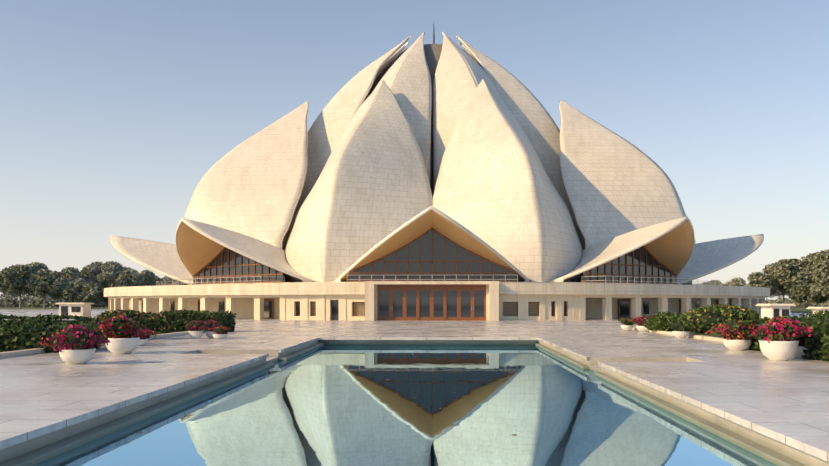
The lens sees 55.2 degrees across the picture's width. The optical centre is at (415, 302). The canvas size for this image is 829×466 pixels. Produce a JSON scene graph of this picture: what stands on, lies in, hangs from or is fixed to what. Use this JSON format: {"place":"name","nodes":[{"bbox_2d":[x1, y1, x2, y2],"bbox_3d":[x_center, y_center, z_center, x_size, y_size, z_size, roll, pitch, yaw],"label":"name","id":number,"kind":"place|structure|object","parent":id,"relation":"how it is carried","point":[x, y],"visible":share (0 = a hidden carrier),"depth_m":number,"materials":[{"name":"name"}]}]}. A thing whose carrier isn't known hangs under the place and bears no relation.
{"place":"outdoors","nodes":[
{"label":"outdoors","id":0,"kind":"place"},
{"bbox_2d":[33,345,776,465],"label":"pool water","id":1,"kind":"structure","parent":0,"point":[337,405],"depth_m":14.71,"materials":[{"name":"blue liquid"}]},
{"bbox_2d":[136,354,522,434],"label":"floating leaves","id":2,"kind":"object","parent":1,"relation":"on","point":[387,379],"visible":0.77,"depth_m":19.43,"materials":[{"name":"green plant"}]},
{"bbox_2d":[0,304,816,337],"bbox_3d":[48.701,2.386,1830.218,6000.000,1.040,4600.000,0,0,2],"label":"lawn","id":3,"kind":"structure","parent":0,"point":[797,309],"depth_m":237.08,"materials":[{"name":"green plant"}]},
{"bbox_2d":[0,264,51,306],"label":"tree","id":4,"kind":"object","parent":3,"relation":"on","point":[7,291],"depth_m":343.42,"materials":[{"name":"green plant"}]},
{"bbox_2d":[0,264,55,308],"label":"tree","id":5,"kind":"object","parent":3,"relation":"on","point":[22,280],"depth_m":249.55,"materials":[{"name":"green plant"}]},
{"bbox_2d":[25,262,47,273],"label":"tree","id":6,"kind":"object","parent":3,"relation":"on","point":[35,266],"visible":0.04,"depth_m":355.19,"materials":[{"name":"green plant"}]},
{"bbox_2d":[0,317,89,326],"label":"hedge","id":7,"kind":"object","parent":3,"relation":"on","point":[33,324],"depth_m":38.14,"materials":[{"name":"green plant"}]},
{"bbox_2d":[32,282,58,308],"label":"tree","id":8,"kind":"object","parent":3,"relation":"on","point":[39,291],"depth_m":217.03,"materials":[{"name":"green plant"}]},
{"bbox_2d":[0,313,94,323],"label":"hedge","id":9,"kind":"object","parent":3,"relation":"on","point":[46,317],"depth_m":45.65,"materials":[{"name":"green plant"}]},
{"bbox_2d":[0,321,100,352],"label":"hedge","id":10,"kind":"object","parent":3,"relation":"on","point":[11,328],"depth_m":28.65,"materials":[{"name":"green plant"}]},
{"bbox_2d":[0,294,107,307],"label":"understory","id":11,"kind":"object","parent":3,"relation":"on","point":[27,301],"visible":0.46,"depth_m":308.43,"materials":[{"name":"green plant"}]},
{"bbox_2d":[48,271,69,285],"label":"tree","id":12,"kind":"object","parent":3,"relation":"on","point":[59,280],"visible":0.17,"depth_m":340.38,"materials":[{"name":"green plant"}]},
{"bbox_2d":[49,281,85,302],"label":"tree","id":13,"kind":"object","parent":3,"relation":"on","point":[77,287],"depth_m":260.38,"materials":[{"name":"green plant"}]},
{"bbox_2d":[62,282,107,308],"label":"tree","id":14,"kind":"object","parent":3,"relation":"on","point":[92,292],"depth_m":235.07,"materials":[{"name":"green plant"}]},
{"bbox_2d":[61,264,109,288],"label":"tree","id":15,"kind":"object","parent":3,"relation":"on","point":[92,273],"visible":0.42,"depth_m":349.35,"materials":[{"name":"green plant"}]},
{"bbox_2d":[80,261,138,276],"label":"tree","id":16,"kind":"object","parent":3,"relation":"on","point":[116,268],"visible":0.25,"depth_m":366.92,"materials":[{"name":"green plant"}]},
{"bbox_2d":[101,268,156,287],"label":"tree","id":17,"kind":"object","parent":3,"relation":"on","point":[128,277],"visible":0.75,"depth_m":346.16,"materials":[{"name":"green plant"}]},
{"bbox_2d":[152,276,175,285],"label":"tree","id":18,"kind":"object","parent":3,"relation":"on","point":[161,279],"visible":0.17,"depth_m":378.34,"materials":[{"name":"green plant"}]},
{"bbox_2d":[157,309,235,332],"bbox_3d":[-13.650,1.167,49.474,4.506,1.581,2.866,0,0,2],"label":"hedge","id":19,"kind":"object","parent":3,"relation":"on","point":[202,313],"depth_m":48.36,"materials":[{"name":"green plant"}]},
{"bbox_2d":[0,327,723,357],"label":"garden kerb","id":20,"kind":"structure","parent":3,"relation":"on","point":[7,354],"depth_m":37.99,"materials":[{"name":"stone"}]},
{"bbox_2d":[642,311,683,330],"bbox_3d":[14.938,1.108,46.923,2.640,1.233,3.328,0,0,2],"label":"shrub","id":21,"kind":"object","parent":3,"relation":"on","point":[672,317],"depth_m":46.24,"materials":[{"name":"green plant"}]},
{"bbox_2d":[705,280,721,284],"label":"tree","id":22,"kind":"object","parent":3,"relation":"on","point":[716,282],"visible":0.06,"depth_m":393.97,"materials":[{"name":"green plant"}]},
{"bbox_2d":[678,303,760,334],"bbox_3d":[15.931,0.835,41.678,4.504,1.641,4.205,0,0,2],"label":"shrub","id":23,"kind":"object","parent":3,"relation":"on","point":[707,310],"depth_m":40.38,"materials":[{"name":"plant"}]},
{"bbox_2d":[718,277,749,285],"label":"tree","id":24,"kind":"object","parent":3,"relation":"on","point":[740,280],"visible":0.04,"depth_m":375.13,"materials":[{"name":"green plant"}]},
{"bbox_2d":[729,272,776,290],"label":"tree","id":25,"kind":"object","parent":3,"relation":"on","point":[737,284],"visible":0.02,"depth_m":288.09,"materials":[{"name":"green plant"}]},
{"bbox_2d":[748,262,810,303],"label":"tree","id":26,"kind":"object","parent":3,"relation":"on","point":[769,278],"depth_m":261.07,"materials":[{"name":"green plant"}]},
{"bbox_2d":[746,316,828,360],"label":"hedge","id":27,"kind":"object","parent":3,"relation":"on","point":[820,325],"depth_m":25.37,"materials":[{"name":"green plant"}]},
{"bbox_2d":[765,297,827,306],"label":"boundary wall","id":28,"kind":"structure","parent":3,"relation":"on","point":[794,302],"depth_m":320.89,"materials":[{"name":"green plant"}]},
{"bbox_2d":[775,249,828,306],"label":"tree","id":29,"kind":"object","parent":3,"relation":"on","point":[817,263],"depth_m":255.49,"materials":[{"name":"green plant"}]},
{"bbox_2d":[786,313,828,321],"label":"hedge","id":30,"kind":"object","parent":3,"relation":"on","point":[804,316],"depth_m":47.89,"materials":[{"name":"green plant"}]},
{"bbox_2d":[787,282,828,306],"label":"tree","id":31,"kind":"object","parent":3,"relation":"on","point":[816,292],"depth_m":196.86,"materials":[{"name":"green plant"}]},
{"bbox_2d":[806,310,828,316],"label":"hedge","id":32,"kind":"object","parent":3,"relation":"on","point":[821,312],"depth_m":62.06,"materials":[{"name":"green plant"}]},
{"bbox_2d":[0,309,828,465],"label":"deck pavement","id":33,"kind":"structure","parent":0,"point":[761,405],"depth_m":20.21,"materials":[{"name":"stone"}]},
{"bbox_2d":[37,333,109,347],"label":"planter sprays","id":34,"kind":"object","parent":33,"relation":"on","point":[99,340],"visible":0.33,"depth_m":23.40,"materials":[{"name":"pink plant"}]},
{"bbox_2d":[55,303,94,316],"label":"kiosk","id":35,"kind":"object","parent":33,"relation":"on","point":[79,309],"visible":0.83,"depth_m":99.86,"materials":[{"name":"white concrete"}]},
{"bbox_2d":[59,348,95,363],"bbox_3d":[-10.012,1.585,23.444,1.021,0.441,1.021,0,0,2],"label":"planter","id":36,"kind":"object","parent":33,"relation":"on","point":[84,356],"visible":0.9,"depth_m":23.09,"materials":[{"name":"white ceramic"}]},
{"bbox_2d":[49,324,95,351],"bbox_3d":[-10.077,1.047,23.269,1.410,0.848,1.123,0,0,2],"label":"planter plant","id":37,"kind":"object","parent":36,"relation":"in","point":[87,345],"depth_m":22.97,"materials":[{"name":"pink plant"}]},
{"bbox_2d":[89,320,106,337],"bbox_3d":[-13.431,1.233,33.650,1.341,1.015,2.126,0,0,44],"label":"flowering plant","id":38,"kind":"object","parent":33,"relation":"on","point":[101,332],"depth_m":33.25,"materials":[{"name":"green plant"}]},
{"bbox_2d":[94,318,147,334],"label":"planter sprays","id":39,"kind":"object","parent":33,"relation":"on","point":[137,329],"visible":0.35,"depth_m":28.25,"materials":[{"name":"pink plant"}]},
{"bbox_2d":[105,337,139,353],"bbox_3d":[-10.388,1.522,28.056,1.184,0.568,1.184,0,0,2],"label":"planter","id":40,"kind":"object","parent":33,"relation":"on","point":[122,345],"visible":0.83,"depth_m":27.63,"materials":[{"name":"white ceramic"}]},
{"bbox_2d":[102,315,135,337],"bbox_3d":[-10.535,0.902,28.060,1.192,0.922,1.479,0,0,2],"label":"planter plant","id":41,"kind":"object","parent":40,"relation":"in","point":[128,331],"depth_m":27.71,"materials":[{"name":"plant"}]},
{"bbox_2d":[90,309,167,335],"bbox_3d":[-14.082,0.971,38.987,2.444,1.375,3.687,0,0,46],"label":"shrub","id":42,"kind":"object","parent":33,"relation":"on","point":[137,316],"depth_m":38.61,"materials":[{"name":"green plant"}]},
{"bbox_2d":[138,339,147,345],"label":"planter","id":43,"kind":"object","parent":33,"relation":"on","point":[142,342],"visible":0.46,"depth_m":32.98,"materials":[{"name":"white ceramic"}]},
{"bbox_2d":[132,330,150,338],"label":"planter plant","id":44,"kind":"object","parent":43,"relation":"in","point":[144,337],"depth_m":33.01,"materials":[{"name":"pink plant"}]},
{"bbox_2d":[141,326,156,335],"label":"planter sprays","id":45,"kind":"object","parent":33,"relation":"on","point":[150,332],"visible":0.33,"depth_m":33.26,"materials":[{"name":"plant"}]},
{"bbox_2d":[188,331,202,338],"bbox_3d":[-11.070,1.611,39.878,0.753,0.389,0.753,0,0,2],"label":"planter","id":46,"kind":"object","parent":33,"relation":"on","point":[195,334],"visible":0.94,"depth_m":39.60,"materials":[{"name":"white ceramic"}]},
{"bbox_2d":[186,320,204,330],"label":"planter plant","id":47,"kind":"object","parent":46,"relation":"in","point":[190,324],"depth_m":39.78,"materials":[{"name":"plant"}]},
{"bbox_2d":[185,325,208,330],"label":"planter sprays","id":48,"kind":"object","parent":33,"relation":"on","point":[199,328],"visible":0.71,"depth_m":39.70,"materials":[{"name":"plant"}]},
{"bbox_2d":[206,331,216,337],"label":"planter","id":49,"kind":"object","parent":33,"relation":"on","point":[209,334],"visible":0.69,"depth_m":40.17,"materials":[{"name":"white ceramic"}]},
{"bbox_2d":[205,319,219,331],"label":"planter plant","id":50,"kind":"object","parent":49,"relation":"in","point":[213,322],"depth_m":40.24,"materials":[{"name":"pink plant"}]},
{"bbox_2d":[213,334,226,338],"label":"planter","id":51,"kind":"object","parent":33,"relation":"on","point":[219,336],"visible":0.96,"depth_m":39.29,"materials":[{"name":"white ceramic"}]},
{"bbox_2d":[214,326,227,333],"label":"planter plant","id":52,"kind":"object","parent":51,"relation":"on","point":[221,330],"depth_m":39.36,"materials":[{"name":"red plant"}]},
{"bbox_2d":[206,326,230,331],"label":"planter sprays","id":53,"kind":"object","parent":52,"relation":"on","point":[226,328],"visible":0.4,"depth_m":39.44,"materials":[{"name":"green plant"}]},
{"bbox_2d":[365,281,498,320],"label":"entrance porch","id":54,"kind":"object","parent":33,"relation":"on","point":[492,300],"visible":0.81,"depth_m":79.93,"materials":[{"name":"beige concrete"}]},
{"bbox_2d":[377,285,485,319],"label":"entrance doors","id":55,"kind":"structure","parent":54,"relation":"in","point":[431,302],"depth_m":80.96,"materials":[{"name":"brown wood"}]},
{"bbox_2d":[280,294,585,319],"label":"front wall","id":56,"kind":"structure","parent":33,"relation":"on","point":[519,307],"depth_m":82.10,"materials":[{"name":"paint"}]},
{"bbox_2d":[108,294,764,319],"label":"colonnade","id":57,"kind":"object","parent":33,"relation":"on","point":[134,302],"visible":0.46,"depth_m":87.85,"materials":[{"name":"paint"}]},
{"bbox_2d":[621,325,633,330],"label":"planter","id":58,"kind":"object","parent":33,"relation":"on","point":[626,327],"visible":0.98,"depth_m":51.22,"materials":[{"name":"white ceramic"}]},
{"bbox_2d":[621,318,633,324],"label":"planter plant","id":59,"kind":"object","parent":58,"relation":"in","point":[627,321],"depth_m":51.20,"materials":[{"name":"plant"}]},
{"bbox_2d":[628,317,641,324],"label":"flowers","id":60,"kind":"object","parent":33,"relation":"on","point":[637,320],"visible":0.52,"depth_m":48.94,"materials":[{"name":"plant"}]},
{"bbox_2d":[636,325,648,331],"bbox_3d":[14.187,1.614,49.102,1.038,0.384,1.038,0,0,2],"label":"planter","id":61,"kind":"object","parent":33,"relation":"on","point":[641,329],"visible":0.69,"depth_m":48.77,"materials":[{"name":"white ceramic"}]},
{"bbox_2d":[637,315,649,325],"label":"planter plant","id":62,"kind":"object","parent":61,"relation":"in","point":[642,320],"depth_m":49.10,"materials":[{"name":"pink plant"}]},
{"bbox_2d":[672,331,689,337],"bbox_3d":[13.556,1.631,40.516,0.860,0.349,0.860,0,0,2],"label":"planter","id":63,"kind":"object","parent":33,"relation":"on","point":[680,334],"visible":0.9,"depth_m":40.20,"materials":[{"name":"white ceramic"}]},
{"bbox_2d":[671,320,691,331],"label":"planter plant","id":64,"kind":"object","parent":63,"relation":"in","point":[678,325],"depth_m":40.24,"materials":[{"name":"green plant"}]},
{"bbox_2d":[671,322,693,329],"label":"planter sprays","id":65,"kind":"object","parent":33,"relation":"on","point":[688,325],"visible":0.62,"depth_m":40.00,"materials":[{"name":"green plant"}]},
{"bbox_2d":[706,323,731,335],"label":"flowers","id":66,"kind":"object","parent":33,"relation":"on","point":[719,327],"visible":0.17,"depth_m":30.65,"materials":[{"name":"pink plant"}]},
{"bbox_2d":[722,339,752,349],"bbox_3d":[12.279,1.601,30.247,1.077,0.410,1.077,0,0,2],"label":"planter","id":67,"kind":"object","parent":33,"relation":"on","point":[737,344],"visible":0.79,"depth_m":29.86,"materials":[{"name":"white ceramic"}]},
{"bbox_2d":[755,304,795,318],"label":"kiosk","id":68,"kind":"object","parent":33,"relation":"on","point":[770,311],"visible":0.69,"depth_m":69.83,"materials":[{"name":"white concrete"}]},
{"bbox_2d":[759,340,798,360],"bbox_3d":[11.437,1.496,24.968,1.157,0.618,1.157,0,0,2],"label":"planter","id":69,"kind":"object","parent":33,"relation":"on","point":[780,350],"visible":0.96,"depth_m":24.56,"materials":[{"name":"white ceramic"}]},
{"bbox_2d":[763,316,802,342],"bbox_3d":[11.467,0.866,24.938,1.238,0.921,1.240,0,0,2],"label":"planter plant","id":70,"kind":"object","parent":69,"relation":"in","point":[784,321],"depth_m":24.52,"materials":[{"name":"pink plant"}]},
{"bbox_2d":[749,320,811,336],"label":"flowers","id":71,"kind":"object","parent":33,"relation":"on","point":[769,326],"visible":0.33,"depth_m":24.58,"materials":[{"name":"pink plant"}]},
{"bbox_2d":[793,346,807,357],"bbox_3d":[12.669,1.612,26.135,1.033,0.387,1.033,0,0,2],"label":"planter","id":72,"kind":"object","parent":33,"relation":"on","point":[799,353],"visible":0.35,"depth_m":25.72,"materials":[{"name":"white ceramic"}]},
{"bbox_2d":[797,334,805,345],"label":"planter plant","id":73,"kind":"object","parent":72,"relation":"in","point":[799,339],"depth_m":25.76,"materials":[{"name":"plant"}]},
{"bbox_2d":[802,333,810,341],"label":"flowers","id":74,"kind":"object","parent":33,"relation":"on","point":[806,336],"visible":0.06,"depth_m":25.59,"materials":[{"name":"green plant"}]},
{"bbox_2d":[806,307,828,313],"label":"kiosk","id":75,"kind":"object","parent":33,"relation":"on","point":[815,309],"visible":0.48,"depth_m":74.40,"materials":[{"name":"white concrete"}]},
{"bbox_2d":[0,0,828,302],"label":"sky","id":76,"kind":"structure","parent":0,"point":[113,113],"materials":[{"name":"blue"}]},
{"bbox_2d":[364,44,480,196],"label":"dome","id":77,"kind":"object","parent":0,"point":[432,53],"visible":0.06,"depth_m":122.27,"materials":[{"name":"grey"}]},
{"bbox_2d":[282,36,410,249],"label":"roof petal","id":78,"kind":"object","parent":77,"relation":"on","point":[333,119],"visible":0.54,"depth_m":118.97,"materials":[{"name":"stone"}]},
{"bbox_2d":[375,42,408,78],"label":"roof petal","id":79,"kind":"object","parent":77,"relation":"on","point":[391,59],"visible":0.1,"depth_m":132.14,"materials":[{"name":"stone"}]},
{"bbox_2d":[374,32,431,182],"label":"roof petal","id":80,"kind":"object","parent":77,"relation":"on","point":[406,77],"visible":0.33,"depth_m":114.03,"materials":[{"name":"stone"}]},
{"bbox_2d":[433,23,434,43],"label":"spire","id":81,"kind":"structure","parent":77,"relation":"on","point":[433,35],"depth_m":130.72,"materials":[{"name":"grey metal"}]},
{"bbox_2d":[433,32,503,189],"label":"roof petal","id":82,"kind":"object","parent":77,"relation":"on","point":[460,75],"visible":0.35,"depth_m":114.49,"materials":[{"name":"stone"}]},
{"bbox_2d":[459,42,479,64],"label":"roof petal","id":83,"kind":"object","parent":77,"relation":"on","point":[467,50],"visible":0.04,"depth_m":131.54,"materials":[{"name":"stone"}]},
{"bbox_2d":[456,35,584,248],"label":"roof petal","id":84,"kind":"object","parent":77,"relation":"on","point":[535,120],"visible":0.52,"depth_m":118.73,"materials":[{"name":"stone"}]},
{"bbox_2d":[146,326,703,362],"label":"deck drains","id":85,"kind":"object","parent":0,"point":[262,342],"visible":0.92,"depth_m":27.02,"materials":[{"name":"grey"}]},
{"bbox_2d":[141,298,731,318],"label":"ground floor wall","id":86,"kind":"structure","parent":0,"point":[621,308],"depth_m":91.70,"materials":[{"name":"paint"}]},
{"bbox_2d":[104,282,769,296],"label":"roof parapet","id":87,"kind":"structure","parent":86,"relation":"on","point":[358,288],"depth_m":84.83,"materials":[{"name":"concrete"}]},
{"bbox_2d":[110,235,192,284],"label":"entrance canopy","id":88,"kind":"object","parent":87,"relation":"on","point":[162,258],"visible":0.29,"depth_m":120.24,"materials":[{"name":"white concrete"}]},
{"bbox_2d":[156,281,181,285],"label":"balcony railing","id":89,"kind":"object","parent":87,"relation":"on","point":[167,283],"visible":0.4,"depth_m":115.65,"materials":[{"name":"silver metal"}]},
{"bbox_2d":[172,276,284,284],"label":"balcony railing","id":90,"kind":"object","parent":87,"relation":"on","point":[201,282],"visible":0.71,"depth_m":98.09,"materials":[{"name":"silver metal"}]},
{"bbox_2d":[192,247,283,284],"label":"entrance glazing","id":91,"kind":"structure","parent":87,"relation":"on","point":[227,262],"depth_m":101.37,"materials":[{"name":"black glass"}]},
{"bbox_2d":[175,101,308,248],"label":"roof petal","id":92,"kind":"object","parent":87,"relation":"on","point":[252,186],"visible":0.71,"depth_m":111.51,"materials":[{"name":"stone"}]},
{"bbox_2d":[175,218,318,281],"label":"entrance canopy","id":93,"kind":"object","parent":87,"relation":"on","point":[200,245],"visible":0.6,"depth_m":99.47,"materials":[{"name":"beige concrete"}]},
{"bbox_2d":[283,273,295,281],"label":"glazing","id":94,"kind":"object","parent":87,"relation":"on","point":[288,278],"visible":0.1,"depth_m":152.70,"materials":[{"name":"black glass"}]},
{"bbox_2d":[285,80,432,281],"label":"roof petal","id":95,"kind":"object","parent":87,"relation":"on","point":[371,188],"visible":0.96,"depth_m":99.91,"materials":[{"name":"stone"}]},
{"bbox_2d":[349,228,515,281],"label":"entrance glazing","id":96,"kind":"structure","parent":87,"relation":"on","point":[432,253],"depth_m":91.53,"materials":[{"name":"grey glass"}]},
{"bbox_2d":[347,275,517,282],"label":"balcony railing","id":97,"kind":"object","parent":87,"relation":"on","point":[444,279],"visible":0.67,"depth_m":88.31,"materials":[{"name":"silver metal"}]},
{"bbox_2d":[331,206,535,281],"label":"entrance canopy","id":98,"kind":"object","parent":87,"relation":"on","point":[424,221],"visible":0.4,"depth_m":88.49,"materials":[{"name":"beige concrete"}]},
{"bbox_2d":[433,79,582,281],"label":"roof petal","id":99,"kind":"object","parent":87,"relation":"on","point":[495,189],"visible":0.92,"depth_m":99.45,"materials":[{"name":"stone"}]},
{"bbox_2d":[518,275,577,281],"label":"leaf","id":100,"kind":"object","parent":87,"relation":"on","point":[571,279],"depth_m":153.99,"materials":[{"name":"stone"}]},
{"bbox_2d":[573,273,582,281],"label":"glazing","id":101,"kind":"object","parent":87,"relation":"on","point":[579,278],"depth_m":150.81,"materials":[{"name":"black glass"}]},
{"bbox_2d":[546,216,694,281],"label":"entrance canopy","id":102,"kind":"object","parent":87,"relation":"on","point":[669,244],"visible":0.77,"depth_m":98.06,"materials":[{"name":"beige concrete"}]},
{"bbox_2d":[559,99,695,248],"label":"roof petal","id":103,"kind":"object","parent":87,"relation":"on","point":[615,184],"visible":0.65,"depth_m":110.04,"materials":[{"name":"stone"}]},
{"bbox_2d":[583,246,677,283],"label":"entrance glazing","id":104,"kind":"structure","parent":87,"relation":"on","point":[643,262],"depth_m":100.28,"materials":[{"name":"black glass"}]},
{"bbox_2d":[584,276,691,284],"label":"balcony railing","id":105,"kind":"object","parent":87,"relation":"on","point":[605,280],"visible":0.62,"depth_m":95.83,"materials":[{"name":"silver metal"}]},
{"bbox_2d":[689,281,714,284],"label":"balcony railing","id":106,"kind":"object","parent":87,"relation":"on","point":[703,283],"visible":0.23,"depth_m":113.60,"materials":[{"name":"silver metal"}]},
{"bbox_2d":[677,234,763,284],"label":"entrance canopy","id":107,"kind":"object","parent":87,"relation":"on","point":[707,258],"visible":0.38,"depth_m":117.96,"materials":[{"name":"white concrete"}]},
{"bbox_2d":[718,319,759,339],"bbox_3d":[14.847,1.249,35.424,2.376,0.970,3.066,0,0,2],"label":"flowering plant","id":108,"kind":"object","parent":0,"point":[743,321],"visible":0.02,"depth_m":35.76,"materials":[{"name":"green plant"}]}
]}

